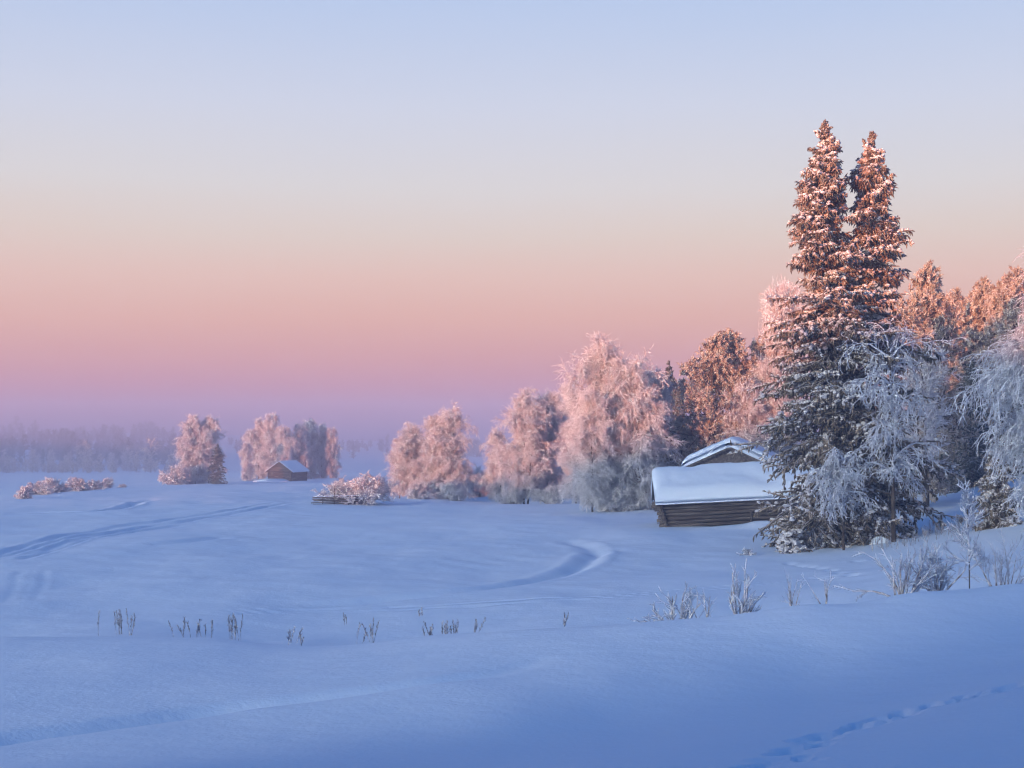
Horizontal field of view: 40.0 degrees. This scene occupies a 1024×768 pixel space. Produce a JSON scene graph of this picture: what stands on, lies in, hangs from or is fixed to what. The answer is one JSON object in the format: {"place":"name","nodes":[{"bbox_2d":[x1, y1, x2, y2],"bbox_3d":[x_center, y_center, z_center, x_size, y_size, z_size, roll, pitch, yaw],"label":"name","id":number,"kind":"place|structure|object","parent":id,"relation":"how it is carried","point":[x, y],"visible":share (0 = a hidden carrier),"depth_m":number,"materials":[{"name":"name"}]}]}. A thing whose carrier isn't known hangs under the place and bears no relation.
{"place":"outdoors","nodes":[
{"label":"outdoors","id":0,"kind":"place"},
{"bbox_2d":[0,431,1023,767],"bbox_3d":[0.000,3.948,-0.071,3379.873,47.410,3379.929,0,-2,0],"label":"ground","id":1,"kind":"structure","parent":0,"point":[524,677],"depth_m":25.60,"materials":[{"name":"snow"}]},
{"bbox_2d":[13,485,35,498],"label":"bush","id":2,"kind":"object","parent":1,"relation":"on","point":[25,492],"visible":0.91,"depth_m":127.57,"materials":[{"name":"plant"}]},
{"bbox_2d":[17,480,60,494],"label":"bush","id":3,"kind":"object","parent":1,"relation":"on","point":[41,488],"visible":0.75,"depth_m":136.32,"materials":[{"name":"plant"}]},
{"bbox_2d":[41,477,71,492],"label":"bush","id":4,"kind":"object","parent":1,"relation":"on","point":[59,488],"visible":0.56,"depth_m":144.69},
{"bbox_2d":[64,477,92,491],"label":"bush","id":5,"kind":"object","parent":1,"relation":"on","point":[78,484],"visible":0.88,"depth_m":154.09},
{"bbox_2d":[0,436,182,473],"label":"thicket","id":6,"kind":"object","parent":1,"relation":"on","point":[51,466],"visible":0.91,"depth_m":505.18,"materials":[{"name":"grey plant"}]},
{"bbox_2d":[88,479,105,489],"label":"bush","id":7,"kind":"object","parent":1,"relation":"on","point":[96,485],"visible":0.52,"depth_m":159.47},
{"bbox_2d":[99,477,114,488],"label":"bush","id":8,"kind":"object","parent":1,"relation":"on","point":[106,482],"visible":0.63,"depth_m":165.51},
{"bbox_2d":[97,609,122,635],"bbox_3d":[-10.295,6.208,36.281,0.389,0.833,0.755,-1,-2,34],"label":"weed","id":9,"kind":"object","parent":1,"relation":"on","point":[120,620],"visible":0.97,"depth_m":36.33,"materials":[{"name":"plant"}]},
{"bbox_2d":[116,484,127,487],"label":"bush","id":10,"kind":"object","parent":1,"relation":"on","point":[122,486],"visible":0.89,"depth_m":172.56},
{"bbox_2d":[126,608,135,635],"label":"weed","id":11,"kind":"object","parent":1,"relation":"on","point":[131,619],"visible":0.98,"depth_m":35.76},
{"bbox_2d":[158,463,192,484],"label":"bush","id":12,"kind":"object","parent":1,"relation":"on","point":[178,475],"visible":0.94,"depth_m":207.08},
{"bbox_2d":[168,615,190,636],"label":"weed","id":13,"kind":"object","parent":1,"relation":"on","point":[184,626],"visible":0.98,"depth_m":35.27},
{"bbox_2d":[171,413,214,484],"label":"birch","id":14,"kind":"object","parent":1,"relation":"on","point":[192,430],"visible":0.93,"depth_m":211.21,"materials":[{"name":"white plant"}]},
{"bbox_2d":[196,619,205,636],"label":"weed","id":15,"kind":"object","parent":1,"relation":"on","point":[198,629],"visible":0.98,"depth_m":35.83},
{"bbox_2d":[197,414,228,483],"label":"birch","id":16,"kind":"object","parent":1,"relation":"on","point":[208,435],"visible":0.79,"depth_m":212.45,"materials":[{"name":"white plant"}]},
{"bbox_2d":[206,443,227,483],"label":"spruce","id":17,"kind":"object","parent":1,"relation":"on","point":[217,461],"visible":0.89,"depth_m":205.41,"materials":[{"name":"grey plant"}]},
{"bbox_2d":[228,613,242,640],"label":"weed","id":18,"kind":"object","parent":1,"relation":"on","point":[231,628],"visible":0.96,"depth_m":35.36,"materials":[{"name":"plant"}]},
{"bbox_2d":[237,440,255,480],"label":"birch","id":19,"kind":"object","parent":1,"relation":"on","point":[244,452],"visible":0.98,"depth_m":237.42,"materials":[{"name":"white plant"}]},
{"bbox_2d":[240,428,257,476],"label":"birch","id":20,"kind":"object","parent":1,"relation":"on","point":[243,439],"visible":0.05,"depth_m":261.80,"materials":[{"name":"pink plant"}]},
{"bbox_2d":[241,418,267,478],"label":"birch","id":21,"kind":"object","parent":1,"relation":"on","point":[252,435],"visible":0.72,"depth_m":251.06,"materials":[{"name":"white plant"}]},
{"bbox_2d":[0,416,518,467],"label":"wood","id":22,"kind":"object","parent":1,"relation":"on","point":[62,441],"visible":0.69,"depth_m":901.87,"materials":[{"name":"grey plant"}]},
{"bbox_2d":[253,411,282,476],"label":"birch","id":23,"kind":"object","parent":1,"relation":"on","point":[269,431],"visible":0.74,"depth_m":248.93,"materials":[{"name":"white plant"}]},
{"bbox_2d":[253,479,288,481],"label":"snow mound","id":24,"kind":"object","parent":1,"relation":"on","point":[271,480],"visible":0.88,"depth_m":223.53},
{"bbox_2d":[271,426,297,464],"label":"birch","id":25,"kind":"object","parent":1,"relation":"on","point":[286,440],"visible":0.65,"depth_m":243.43,"materials":[{"name":"white plant"}]},
{"bbox_2d":[265,460,309,480],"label":"log cabin","id":26,"kind":"object","parent":1,"relation":"on","point":[289,470],"visible":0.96,"depth_m":229.55,"materials":[{"name":"brown wood"}]},
{"bbox_2d":[286,629,303,645],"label":"weed","id":27,"kind":"object","parent":1,"relation":"on","point":[288,638],"visible":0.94,"depth_m":33.79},
{"bbox_2d":[289,626,303,642],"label":"weed","id":28,"kind":"object","parent":1,"relation":"on","point":[293,629],"visible":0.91,"depth_m":35.96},
{"bbox_2d":[290,422,313,475],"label":"birch","id":29,"kind":"object","parent":1,"relation":"on","point":[301,452],"visible":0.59,"depth_m":252.99,"materials":[{"name":"white plant"}]},
{"bbox_2d":[302,416,322,478],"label":"birch","id":30,"kind":"object","parent":1,"relation":"on","point":[312,434],"visible":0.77,"depth_m":257.00,"materials":[{"name":"white plant"}]},
{"bbox_2d":[314,422,328,477],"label":"birch","id":31,"kind":"object","parent":1,"relation":"on","point":[323,430],"visible":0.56,"depth_m":261.18,"materials":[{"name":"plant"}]},
{"bbox_2d":[320,426,343,477],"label":"birch","id":32,"kind":"object","parent":1,"relation":"on","point":[330,453],"visible":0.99,"depth_m":257.26,"materials":[{"name":"white plant"}]},
{"bbox_2d":[311,474,354,502],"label":"bush","id":33,"kind":"object","parent":1,"relation":"on","point":[339,484],"visible":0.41,"depth_m":113.66,"materials":[{"name":"plant"}]},
{"bbox_2d":[311,486,360,504],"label":"rail fence","id":34,"kind":"object","parent":1,"relation":"on","point":[327,498],"visible":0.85,"depth_m":110.24,"materials":[{"name":"brown wood"}]},
{"bbox_2d":[321,470,400,505],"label":"bush","id":35,"kind":"object","parent":1,"relation":"on","point":[369,492],"visible":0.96,"depth_m":111.07,"materials":[{"name":"plant"}]},
{"bbox_2d":[356,622,367,643],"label":"weed","id":36,"kind":"object","parent":1,"relation":"on","point":[359,625],"visible":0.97,"depth_m":34.52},
{"bbox_2d":[362,617,379,642],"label":"weed","id":37,"kind":"object","parent":1,"relation":"on","point":[377,626],"visible":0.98,"depth_m":35.44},
{"bbox_2d":[384,437,409,497],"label":"birch","id":38,"kind":"object","parent":1,"relation":"on","point":[391,460],"visible":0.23,"depth_m":133.40,"materials":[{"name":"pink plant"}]},
{"bbox_2d":[383,421,430,497],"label":"birch","id":39,"kind":"object","parent":1,"relation":"on","point":[409,438],"visible":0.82,"depth_m":131.40,"materials":[{"name":"white plant"}]},
{"bbox_2d":[403,476,437,498],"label":"bush","id":40,"kind":"object","parent":1,"relation":"on","point":[417,490],"visible":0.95,"depth_m":126.55,"materials":[{"name":"plant"}]},
{"bbox_2d":[421,624,433,635],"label":"weed","id":41,"kind":"object","parent":1,"relation":"on","point":[430,629],"visible":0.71,"depth_m":34.33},
{"bbox_2d":[417,412,460,493],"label":"birch","id":42,"kind":"object","parent":1,"relation":"on","point":[431,420],"visible":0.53,"depth_m":130.52,"materials":[{"name":"white plant"}]},
{"bbox_2d":[441,620,448,633],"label":"weed","id":43,"kind":"object","parent":1,"relation":"on","point":[446,626],"visible":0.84,"depth_m":34.19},
{"bbox_2d":[414,400,483,498],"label":"birch","id":44,"kind":"object","parent":1,"relation":"on","point":[453,460],"visible":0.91,"depth_m":129.45,"materials":[{"name":"white plant"}]},
{"bbox_2d":[448,619,458,633],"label":"weed","id":45,"kind":"object","parent":1,"relation":"on","point":[455,627],"visible":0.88,"depth_m":34.24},
{"bbox_2d":[436,477,476,500],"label":"bush","id":46,"kind":"object","parent":1,"relation":"on","point":[454,491],"visible":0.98,"depth_m":125.19,"materials":[{"name":"plant"}]},
{"bbox_2d":[474,617,485,632],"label":"weed","id":47,"kind":"object","parent":1,"relation":"on","point":[475,627],"visible":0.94,"depth_m":34.07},
{"bbox_2d":[464,463,502,496],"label":"bush","id":48,"kind":"object","parent":1,"relation":"on","point":[482,492],"visible":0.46,"depth_m":139.02,"materials":[{"name":"plant"}]},
{"bbox_2d":[476,423,515,501],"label":"birch","id":49,"kind":"object","parent":1,"relation":"on","point":[497,437],"visible":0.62,"depth_m":127.39,"materials":[{"name":"white plant"}]},
{"bbox_2d":[493,484,527,503],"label":"bush","id":50,"kind":"object","parent":1,"relation":"on","point":[516,497],"visible":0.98,"depth_m":117.40,"materials":[{"name":"plant"}]},
{"bbox_2d":[487,385,565,503],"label":"birch","id":51,"kind":"object","parent":1,"relation":"on","point":[526,415],"visible":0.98,"depth_m":118.03,"materials":[{"name":"white plant"}]},
{"bbox_2d":[520,387,570,500],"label":"birch","id":52,"kind":"object","parent":1,"relation":"on","point":[550,402],"visible":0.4,"depth_m":120.05,"materials":[{"name":"white plant"}]},
{"bbox_2d":[532,481,567,503],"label":"bush","id":53,"kind":"object","parent":1,"relation":"on","point":[550,494],"visible":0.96,"depth_m":116.54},
{"bbox_2d":[549,422,582,503],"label":"birch","id":54,"kind":"object","parent":1,"relation":"on","point":[575,497],"visible":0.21,"depth_m":113.76,"materials":[{"name":"white plant"}]},
{"bbox_2d":[563,613,568,626],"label":"weed","id":55,"kind":"object","parent":1,"relation":"on","point":[564,621],"visible":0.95,"depth_m":32.85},
{"bbox_2d":[550,381,584,490],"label":"birch","id":56,"kind":"object","parent":1,"relation":"on","point":[562,387],"visible":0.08,"depth_m":149.39,"materials":[{"name":"pink plant"}]},
{"bbox_2d":[564,386,620,512],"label":"birch","id":57,"kind":"object","parent":1,"relation":"on","point":[595,470],"visible":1,"depth_m":94.42,"materials":[{"name":"white plant"}]},
{"bbox_2d":[550,332,660,511],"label":"birch","id":58,"kind":"object","parent":1,"relation":"on","point":[598,360],"visible":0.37,"depth_m":97.73,"materials":[{"name":"white plant"}]},
{"bbox_2d":[589,483,645,511],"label":"bush","id":59,"kind":"object","parent":1,"relation":"on","point":[615,501],"visible":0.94,"depth_m":94.54,"materials":[{"name":"plant"}]},
{"bbox_2d":[592,344,687,509],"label":"birch","id":60,"kind":"object","parent":1,"relation":"on","point":[641,413],"visible":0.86,"depth_m":95.42,"materials":[{"name":"white plant"}]},
{"bbox_2d":[639,365,682,499],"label":"birch","id":61,"kind":"object","parent":1,"relation":"on","point":[666,395],"visible":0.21,"depth_m":103.55,"materials":[{"name":"white plant"}]},
{"bbox_2d":[627,581,700,622],"bbox_3d":[3.527,4.945,30.871,1.616,1.266,1.211,1,-2,-25],"label":"shrub","id":62,"kind":"object","parent":1,"relation":"on","point":[684,614],"visible":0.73,"depth_m":30.80,"materials":[{"name":"plant"}]},
{"bbox_2d":[656,360,687,456],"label":"spruce","id":63,"kind":"object","parent":1,"relation":"on","point":[672,379],"visible":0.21,"depth_m":125.84,"materials":[{"name":"green plant"}]},
{"bbox_2d":[672,385,685,463],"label":"spruce","id":64,"kind":"object","parent":1,"relation":"on","point":[679,402],"visible":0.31,"depth_m":121.86,"materials":[{"name":"green plant"}]},
{"bbox_2d":[660,416,700,465],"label":"pine","id":65,"kind":"object","parent":1,"relation":"on","point":[678,423],"visible":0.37,"depth_m":100.52,"materials":[{"name":"green plant"}]},
{"bbox_2d":[673,361,716,445],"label":"pine","id":66,"kind":"object","parent":1,"relation":"on","point":[683,384],"visible":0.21,"depth_m":127.68,"materials":[{"name":"brown plant"}]},
{"bbox_2d":[686,587,716,617],"bbox_3d":[4.189,4.983,30.946,0.645,1.065,0.554,-1,-2,37],"label":"shrub","id":67,"kind":"object","parent":1,"relation":"on","point":[708,607],"visible":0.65,"depth_m":30.84,"materials":[{"name":"plant"}]},
{"bbox_2d":[660,330,763,466],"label":"pine","id":68,"kind":"object","parent":1,"relation":"on","point":[716,347],"visible":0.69,"depth_m":98.66,"materials":[{"name":"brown plant"}]},
{"bbox_2d":[681,437,777,466],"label":"log barn","id":69,"kind":"structure","parent":1,"relation":"on","point":[717,452],"depth_m":86.59,"materials":[{"name":"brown wood"}]},
{"bbox_2d":[689,327,775,452],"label":"pine","id":70,"kind":"object","parent":1,"relation":"on","point":[735,341],"visible":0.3,"depth_m":99.13,"materials":[{"name":"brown plant"}]},
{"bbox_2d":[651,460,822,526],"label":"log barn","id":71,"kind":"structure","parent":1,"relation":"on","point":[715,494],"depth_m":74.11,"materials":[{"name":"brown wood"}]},
{"bbox_2d":[714,375,773,449],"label":"birch","id":72,"kind":"object","parent":1,"relation":"on","point":[750,433],"visible":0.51,"depth_m":97.45,"materials":[{"name":"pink plant"}]},
{"bbox_2d":[736,547,756,555],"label":"bush","id":73,"kind":"object","parent":1,"relation":"on","point":[746,551],"visible":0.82,"depth_m":59.73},
{"bbox_2d":[726,559,767,613],"bbox_3d":[4.982,4.444,29.899,0.897,1.496,1.080,0,-2,10],"label":"shrub","id":74,"kind":"object","parent":1,"relation":"on","point":[733,601],"visible":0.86,"depth_m":29.91,"materials":[{"name":"plant"}]},
{"bbox_2d":[739,340,785,441],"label":"pine","id":75,"kind":"object","parent":1,"relation":"on","point":[753,346],"visible":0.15,"depth_m":100.76,"materials":[{"name":"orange plant"}]},
{"bbox_2d":[740,355,802,452],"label":"birch","id":76,"kind":"object","parent":1,"relation":"on","point":[764,370],"visible":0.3,"depth_m":98.40,"materials":[{"name":"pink plant"}]},
{"bbox_2d":[744,274,811,452],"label":"birch","id":77,"kind":"object","parent":1,"relation":"on","point":[776,312],"visible":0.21,"depth_m":99.72,"materials":[{"name":"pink plant"}]},
{"bbox_2d":[774,508,806,553],"bbox_3d":[11.969,6.649,60.406,1.434,2.742,1.691,0,-2,0],"label":"young spruce","id":78,"kind":"object","parent":1,"relation":"on","point":[786,542],"visible":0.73,"depth_m":60.07,"materials":[{"name":"white plant"}]},
{"bbox_2d":[780,570,804,605],"bbox_3d":[5.766,4.289,28.714,0.490,1.046,0.764,0,-2,0],"label":"shrub","id":79,"kind":"object","parent":1,"relation":"on","point":[790,596],"visible":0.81,"depth_m":28.84,"materials":[{"name":"plant"}]},
{"bbox_2d":[801,569,834,603],"bbox_3d":[6.199,4.163,28.405,0.841,0.881,0.364,1,-2,-31],"label":"shrub","id":80,"kind":"object","parent":1,"relation":"on","point":[826,591],"visible":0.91,"depth_m":28.34,"materials":[{"name":"plant"}]},
{"bbox_2d":[727,119,952,551],"bbox_3d":[14.298,-0.930,62.744,9.444,21.707,9.393,0,-2,0],"label":"spruce","id":81,"kind":"object","parent":1,"relation":"on","point":[821,204],"visible":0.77,"depth_m":61.88,"materials":[{"name":"green plant"}]},
{"bbox_2d":[800,442,880,549],"bbox_3d":[14.015,4.805,59.495,3.315,4.740,3.106,0,-2,0],"label":"birch","id":82,"kind":"object","parent":1,"relation":"on","point":[839,473],"visible":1,"depth_m":59.34,"materials":[{"name":"white plant"}]},
{"bbox_2d":[764,131,977,543],"bbox_3d":[15.391,-0.605,63.989,10.970,21.829,9.468,1,-2,-43],"label":"spruce","id":83,"kind":"object","parent":1,"relation":"on","point":[874,190],"visible":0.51,"depth_m":63.18,"materials":[{"name":"green plant"}]},
{"bbox_2d":[869,536,889,543],"bbox_3d":[15.828,6.780,60.346,1.156,0.491,1.077,0,-2,0],"label":"snow mound","id":84,"kind":"object","parent":1,"relation":"on","point":[876,539],"visible":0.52,"depth_m":60.12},
{"bbox_2d":[829,544,949,602],"bbox_3d":[8.001,3.988,28.899,2.538,1.473,2.402,0,-2,0],"label":"shrub","id":85,"kind":"object","parent":1,"relation":"on","point":[905,584],"visible":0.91,"depth_m":28.74,"materials":[{"name":"plant"}]},
{"bbox_2d":[826,317,968,541],"bbox_3d":[15.884,2.023,60.332,5.524,9.878,4.535,1,-2,-22],"label":"birch","id":86,"kind":"object","parent":1,"relation":"on","point":[891,436],"visible":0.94,"depth_m":59.86,"materials":[{"name":"white plant"}]},
{"bbox_2d":[864,306,964,511],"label":"pine","id":87,"kind":"object","parent":1,"relation":"on","point":[910,318],"visible":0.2,"depth_m":77.64,"materials":[{"name":"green plant"}]},
{"bbox_2d":[872,518,964,551],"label":"grass","id":88,"kind":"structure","parent":1,"relation":"on","point":[924,533],"depth_m":59.48,"materials":[{"name":"plant"}]},
{"bbox_2d":[903,321,957,450],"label":"pine","id":89,"kind":"object","parent":1,"relation":"on","point":[932,353],"visible":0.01,"depth_m":93.71,"materials":[{"name":"orange plant"}]},
{"bbox_2d":[899,343,962,514],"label":"birch","id":90,"kind":"object","parent":1,"relation":"on","point":[926,385],"visible":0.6,"depth_m":73.78,"materials":[{"name":"white plant"}]},
{"bbox_2d":[887,259,979,503],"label":"pine","id":91,"kind":"object","parent":1,"relation":"on","point":[927,282],"visible":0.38,"depth_m":81.72,"materials":[{"name":"brown plant"}]},
{"bbox_2d":[907,534,978,590],"bbox_3d":[8.864,3.844,29.459,1.623,1.392,1.485,0,-2,0],"label":"shrub","id":92,"kind":"object","parent":1,"relation":"on","point":[943,573],"visible":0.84,"depth_m":29.28,"materials":[{"name":"plant"}]},
{"bbox_2d":[916,355,981,493],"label":"spruce","id":93,"kind":"object","parent":1,"relation":"on","point":[958,381],"visible":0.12,"depth_m":91.15,"materials":[{"name":"green plant"}]},
{"bbox_2d":[918,324,988,479],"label":"pine","id":94,"kind":"object","parent":1,"relation":"on","point":[956,362],"visible":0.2,"depth_m":91.11,"materials":[{"name":"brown plant"}]},
{"bbox_2d":[937,286,975,367],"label":"pine","id":95,"kind":"object","parent":1,"relation":"on","point":[955,299],"visible":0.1,"depth_m":99.52,"materials":[{"name":"orange plant"}]},
{"bbox_2d":[942,479,989,588],"bbox_3d":[9.337,3.097,28.918,0.827,2.370,0.912,1,-2,-37],"label":"sapling","id":96,"kind":"object","parent":1,"relation":"on","point":[971,518],"visible":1,"depth_m":28.91,"materials":[{"name":"white plant"}]},
{"bbox_2d":[940,357,993,494],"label":"spruce","id":97,"kind":"object","parent":1,"relation":"on","point":[971,466],"visible":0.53,"depth_m":89.37,"materials":[{"name":"green plant"}]},
{"bbox_2d":[964,290,978,329],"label":"pine","id":98,"kind":"object","parent":1,"relation":"on","point":[967,304],"visible":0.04,"depth_m":104.25,"materials":[{"name":"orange plant"}]},
{"bbox_2d":[946,330,1010,480],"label":"pine","id":99,"kind":"object","parent":1,"relation":"on","point":[971,337],"visible":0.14,"depth_m":91.47,"materials":[{"name":"brown plant"}]},
{"bbox_2d":[967,275,991,350],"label":"pine","id":100,"kind":"object","parent":1,"relation":"on","point":[978,297],"visible":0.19,"depth_m":99.87,"materials":[{"name":"orange plant"}]},
{"bbox_2d":[944,249,1023,531],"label":"birch","id":101,"kind":"object","parent":1,"relation":"on","point":[1012,372],"visible":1,"depth_m":52.60,"materials":[{"name":"white plant"}]},
{"bbox_2d":[958,527,1023,586],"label":"shrub","id":102,"kind":"object","parent":1,"relation":"on","point":[1000,568],"visible":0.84,"depth_m":28.93,"materials":[{"name":"plant"}]},
{"bbox_2d":[973,317,1019,473],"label":"pine","id":103,"kind":"object","parent":1,"relation":"on","point":[993,329],"visible":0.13,"depth_m":91.70,"materials":[{"name":"brown plant"}]},
{"bbox_2d":[971,429,1023,531],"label":"spruce","id":104,"kind":"object","parent":1,"relation":"on","point":[993,495],"visible":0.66,"depth_m":56.58,"materials":[{"name":"green plant"}]},
{"bbox_2d":[979,279,1021,469],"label":"pine","id":105,"kind":"object","parent":1,"relation":"on","point":[990,305],"visible":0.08,"depth_m":97.92,"materials":[{"name":"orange plant"}]},
{"bbox_2d":[988,267,1023,390],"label":"pine","id":106,"kind":"object","parent":1,"relation":"on","point":[1010,288],"visible":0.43,"depth_m":95.64,"materials":[{"name":"orange plant"}]},
{"bbox_2d":[995,338,1023,475],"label":"spruce","id":107,"kind":"object","parent":1,"relation":"on","point":[1014,431],"visible":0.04,"depth_m":91.41,"materials":[{"name":"green plant"}]},
{"bbox_2d":[1008,264,1023,328],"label":"pine","id":108,"kind":"object","parent":1,"relation":"on","point":[1010,268],"depth_m":100.22,"materials":[{"name":"white plant"}]},
{"bbox_2d":[0,0,1023,443],"label":"sky","id":109,"kind":"structure","parent":0,"point":[363,219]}
]}

